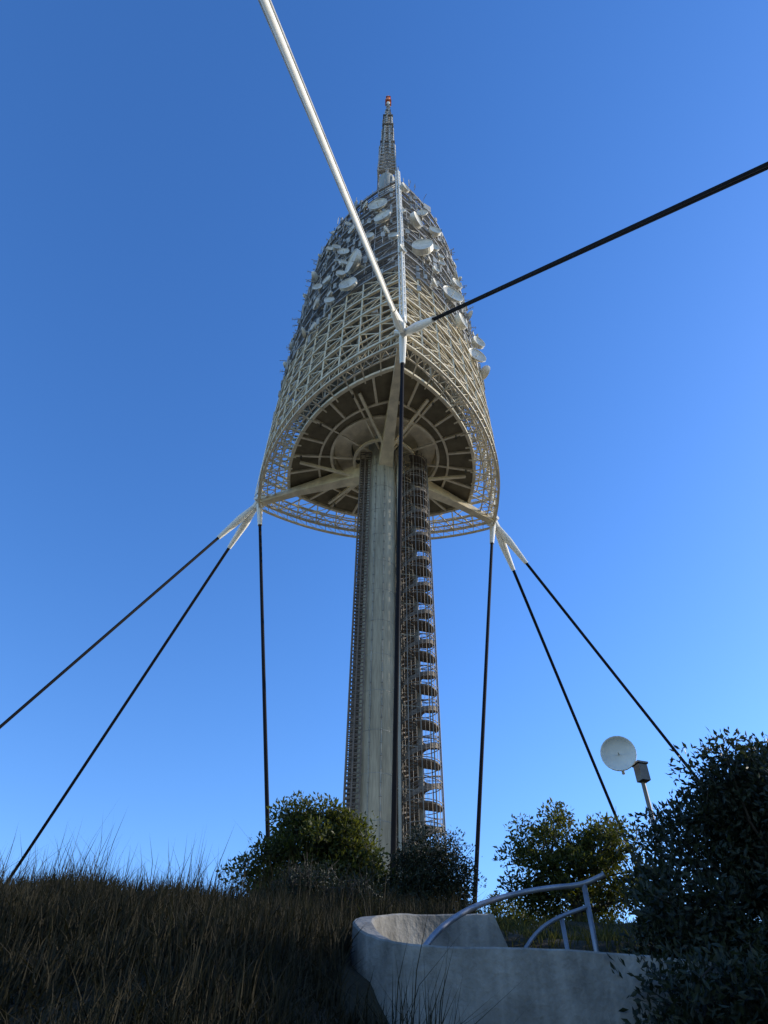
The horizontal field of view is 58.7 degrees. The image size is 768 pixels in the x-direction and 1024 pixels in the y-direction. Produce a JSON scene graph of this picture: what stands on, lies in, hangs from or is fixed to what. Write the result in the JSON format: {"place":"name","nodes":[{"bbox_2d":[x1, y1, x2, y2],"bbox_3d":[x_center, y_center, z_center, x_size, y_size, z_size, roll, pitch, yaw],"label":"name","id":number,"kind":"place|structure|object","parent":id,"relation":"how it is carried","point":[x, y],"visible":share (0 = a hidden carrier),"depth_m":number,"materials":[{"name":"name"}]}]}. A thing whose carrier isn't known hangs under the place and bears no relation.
{"place":"outdoors","nodes":[
{"label":"outdoors","id":0,"kind":"place"},
{"bbox_2d":[260,0,394,311],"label":"guy cable","id":1,"kind":"object","parent":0,"point":[273,22],"visible":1,"depth_m":48.11,"materials":[{"name":"metal"}]},
{"bbox_2d":[0,804,759,1023],"bbox_3d":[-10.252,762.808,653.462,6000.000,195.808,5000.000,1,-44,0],"label":"ground","id":2,"kind":"structure","parent":0,"point":[363,982],"depth_m":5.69,"materials":[{"name":"plant"}]},
{"bbox_2d":[216,790,396,896],"bbox_3d":[-1.213,6.199,12.137,3.000,2.446,2.224,-13,-46,14],"label":"shrub","id":3,"kind":"object","parent":2,"relation":"on","point":[327,834],"visible":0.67,"depth_m":11.85,"materials":[{"name":"green plant"}]},
{"bbox_2d":[263,853,394,915],"bbox_3d":[-0.833,5.175,9.177,1.320,1.238,2.096,30,-51,-27],"label":"shrub","id":4,"kind":"object","parent":2,"relation":"on","point":[300,881],"visible":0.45,"depth_m":9.20,"materials":[{"name":"green plant"}]},
{"bbox_2d":[368,819,486,913],"bbox_3d":[0.695,6.281,11.717,2.138,1.878,1.746,1,-44,0],"label":"shrub","id":5,"kind":"object","parent":2,"relation":"on","point":[429,872],"visible":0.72,"depth_m":11.57,"materials":[{"name":"green plant"}]},
{"bbox_2d":[470,891,615,924],"bbox_3d":[2.800,8.781,14.226,4.844,1.461,1.889,9,-45,-8],"label":"shrub","id":6,"kind":"object","parent":2,"relation":"on","point":[494,908],"visible":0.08,"depth_m":14.13,"materials":[{"name":"green plant"}]},
{"bbox_2d":[351,913,741,1023],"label":"concrete wall","id":7,"kind":"structure","parent":2,"relation":"on","point":[562,986],"depth_m":5.62,"materials":[{"name":"grey concrete"}]},
{"bbox_2d":[423,872,605,951],"bbox_3d":[1.250,4.049,6.452,2.153,1.366,0.300,16,-46,-15],"label":"handrail","id":8,"kind":"object","parent":7,"relation":"attached to","point":[438,930],"visible":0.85,"depth_m":6.76,"materials":[{"name":"metal"}]},
{"bbox_2d":[492,798,651,922],"bbox_3d":[3.301,6.101,11.849,2.968,2.100,1.902,1,-44,0],"label":"tree","id":9,"kind":"object","parent":2,"relation":"on","point":[580,857],"visible":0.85,"depth_m":11.56,"materials":[{"name":"green plant"}]},
{"bbox_2d":[600,736,665,861],"bbox_3d":[4.022,4.973,10.679,0.743,2.961,0.402,-10,-45,11],"label":"street lamp","id":10,"kind":"object","parent":2,"relation":"on","point":[618,753],"visible":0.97,"depth_m":11.38,"materials":[{"name":"metal"}]},
{"bbox_2d":[607,727,767,1023],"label":"shrub","id":11,"kind":"object","parent":2,"relation":"on","point":[724,821],"visible":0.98,"depth_m":6.37,"materials":[{"name":"green plant"}]},
{"bbox_2d":[0,0,767,922],"label":"sky","id":12,"kind":"structure","parent":0,"point":[169,191],"materials":[{"name":"blue"}]},
{"bbox_2d":[395,455,418,849],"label":"stair column","id":13,"kind":"structure","parent":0,"point":[399,836],"depth_m":76.98,"materials":[{"name":"grey metal"}]},
{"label":"paved plaza","id":14,"kind":"structure","parent":0,"visible":0},
{"bbox_2d":[342,452,371,818],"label":"lift guide lattice","id":15,"kind":"object","parent":14,"relation":"on","point":[352,762],"visible":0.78,"depth_m":85.65,"materials":[{"name":"metal"}]},
{"bbox_2d":[355,172,396,892],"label":"concrete shaft","id":16,"kind":"object","parent":14,"relation":"on","point":[388,606],"visible":0.36,"depth_m":84.52,"materials":[{"name":"grey concrete"}]},
{"bbox_2d":[356,451,395,853],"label":"shaft joints and conduits","id":17,"kind":"object","parent":16,"relation":"attached to","point":[381,729],"visible":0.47,"depth_m":84.21,"materials":[{"name":"grey metal"}]},
{"bbox_2d":[260,335,493,523],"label":"radial arms","id":18,"kind":"object","parent":16,"relation":"attached to","point":[346,477],"visible":0.7,"depth_m":112.93},
{"bbox_2d":[217,308,527,570],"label":"cable sockets","id":19,"kind":"object","parent":18,"relation":"attached to","point":[246,516],"visible":0.91,"depth_m":117.82,"materials":[{"name":"white paint"}]},
{"bbox_2d":[0,537,218,728],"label":"guy cable","id":20,"kind":"object","parent":19,"relation":"attached to","point":[44,688],"visible":1,"depth_m":106.68,"materials":[{"name":"black metal"}]},
{"bbox_2d":[9,548,229,879],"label":"guy cable","id":21,"kind":"object","parent":19,"relation":"attached to","point":[123,707],"visible":1,"depth_m":113.42,"materials":[{"name":"black metal"}]},
{"bbox_2d":[258,524,270,876],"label":"tie down cable","id":22,"kind":"object","parent":19,"relation":"attached to","point":[266,778],"visible":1,"depth_m":90.51,"materials":[{"name":"black metal"}]},
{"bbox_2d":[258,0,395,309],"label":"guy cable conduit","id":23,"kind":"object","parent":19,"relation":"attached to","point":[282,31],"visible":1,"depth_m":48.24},
{"bbox_2d":[254,168,494,508],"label":"corner trusses","id":24,"kind":"object","parent":19,"relation":"on","point":[401,255],"visible":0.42,"depth_m":117.79,"materials":[{"name":"white metal"}]},
{"bbox_2d":[390,363,403,875],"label":"tie down cable","id":25,"kind":"object","parent":19,"relation":"attached to","point":[396,707],"visible":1,"depth_m":69.69,"materials":[{"name":"black metal"}]},
{"bbox_2d":[472,543,492,903],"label":"tie down cable","id":26,"kind":"object","parent":19,"relation":"attached to","point":[478,820],"visible":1,"depth_m":89.95,"materials":[{"name":"black metal"}]},
{"bbox_2d":[512,570,635,866],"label":"guy cable","id":27,"kind":"object","parent":19,"relation":"attached to","point":[564,692],"visible":0.53,"depth_m":120.60,"materials":[{"name":"black metal"}]},
{"bbox_2d":[432,161,767,320],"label":"guy cable","id":28,"kind":"object","parent":19,"relation":"attached to","point":[752,172],"visible":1,"depth_m":54.53,"materials":[{"name":"metal"}]},
{"bbox_2d":[526,562,699,780],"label":"guy cable","id":29,"kind":"object","parent":19,"relation":"attached to","point":[606,664],"visible":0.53,"depth_m":114.73,"materials":[{"name":"black metal"}]},
{"bbox_2d":[258,264,499,539],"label":"facade lattice","id":30,"kind":"object","parent":18,"relation":"on","point":[485,427],"visible":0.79,"depth_m":109.43,"materials":[{"name":"beige paint"}]},
{"bbox_2d":[272,166,481,420],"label":"whip antennas","id":31,"kind":"object","parent":30,"relation":"on","point":[391,246],"visible":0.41,"depth_m":134.25,"materials":[{"name":"metal"}]},
{"bbox_2d":[272,171,488,454],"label":"panel antennas","id":32,"kind":"object","parent":30,"relation":"on","point":[407,231],"visible":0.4,"depth_m":129.29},
{"bbox_2d":[283,182,489,379],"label":"microwave dishes","id":33,"kind":"object","parent":30,"relation":"on","point":[422,247],"visible":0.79,"depth_m":122.29,"materials":[{"name":"white metal"}]},
{"bbox_2d":[287,366,475,516],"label":"floor beams","id":34,"kind":"structure","parent":18,"relation":"on","point":[334,458],"depth_m":109.59,"materials":[{"name":"beige metal"}]},
{"bbox_2d":[291,203,468,506],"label":"platform decks","id":35,"kind":"object","parent":34,"relation":"on","point":[410,366],"visible":0.14,"depth_m":114.77,"materials":[{"name":"grey metal"}]},
{"bbox_2d":[282,195,474,441],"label":"equipment cabinets","id":36,"kind":"object","parent":35,"relation":"on","point":[407,289],"visible":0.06,"depth_m":125.03,"materials":[{"name":"grey metal"}]},
{"bbox_2d":[278,180,482,442],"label":"facade lattice","id":37,"kind":"object","parent":35,"relation":"attached to","point":[420,264],"visible":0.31,"depth_m":128.12,"materials":[{"name":"metal"}]},
{"bbox_2d":[287,183,481,434],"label":"platform gratings","id":38,"kind":"object","parent":35,"relation":"attached to","point":[314,319],"visible":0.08,"depth_m":124.45,"materials":[{"name":"metal"}]},
{"bbox_2d":[290,371,472,512],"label":"floor soffit","id":39,"kind":"structure","parent":34,"relation":"attached to","point":[346,405],"depth_m":109.20,"materials":[{"name":"metal"}]},
{"bbox_2d":[335,419,434,469],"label":"ceiling","id":40,"kind":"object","parent":34,"relation":"on","point":[360,433],"visible":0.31,"depth_m":113.65,"materials":[{"name":"beige paint"}]},
{"bbox_2d":[377,103,396,189],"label":"antenna mast","id":41,"kind":"object","parent":16,"relation":"on","point":[386,161],"visible":0.8,"depth_m":205.43,"materials":[{"name":"metal"}]},
{"bbox_2d":[378,108,395,158],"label":"mast antenna panels","id":42,"kind":"object","parent":41,"relation":"attached to","point":[383,145],"visible":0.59,"depth_m":218.74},
{"bbox_2d":[385,95,390,105],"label":"mast tip","id":43,"kind":"object","parent":41,"relation":"on","point":[388,97],"visible":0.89,"depth_m":247.85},
{"bbox_2d":[400,455,442,898],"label":"spiral stair flights","id":44,"kind":"object","parent":14,"relation":"on","point":[426,689],"visible":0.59,"depth_m":86.50,"materials":[{"name":"metal"}]},
{"bbox_2d":[400,453,445,895],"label":"stair frame","id":45,"kind":"object","parent":14,"relation":"on","point":[421,769],"visible":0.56,"depth_m":83.14,"materials":[{"name":"grey metal"}]},
{"bbox_2d":[396,486,419,877],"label":"stair screen","id":46,"kind":"object","parent":45,"relation":"attached to","point":[405,783],"visible":0.04,"depth_m":84.08,"materials":[{"name":"grey metal"}]}
]}

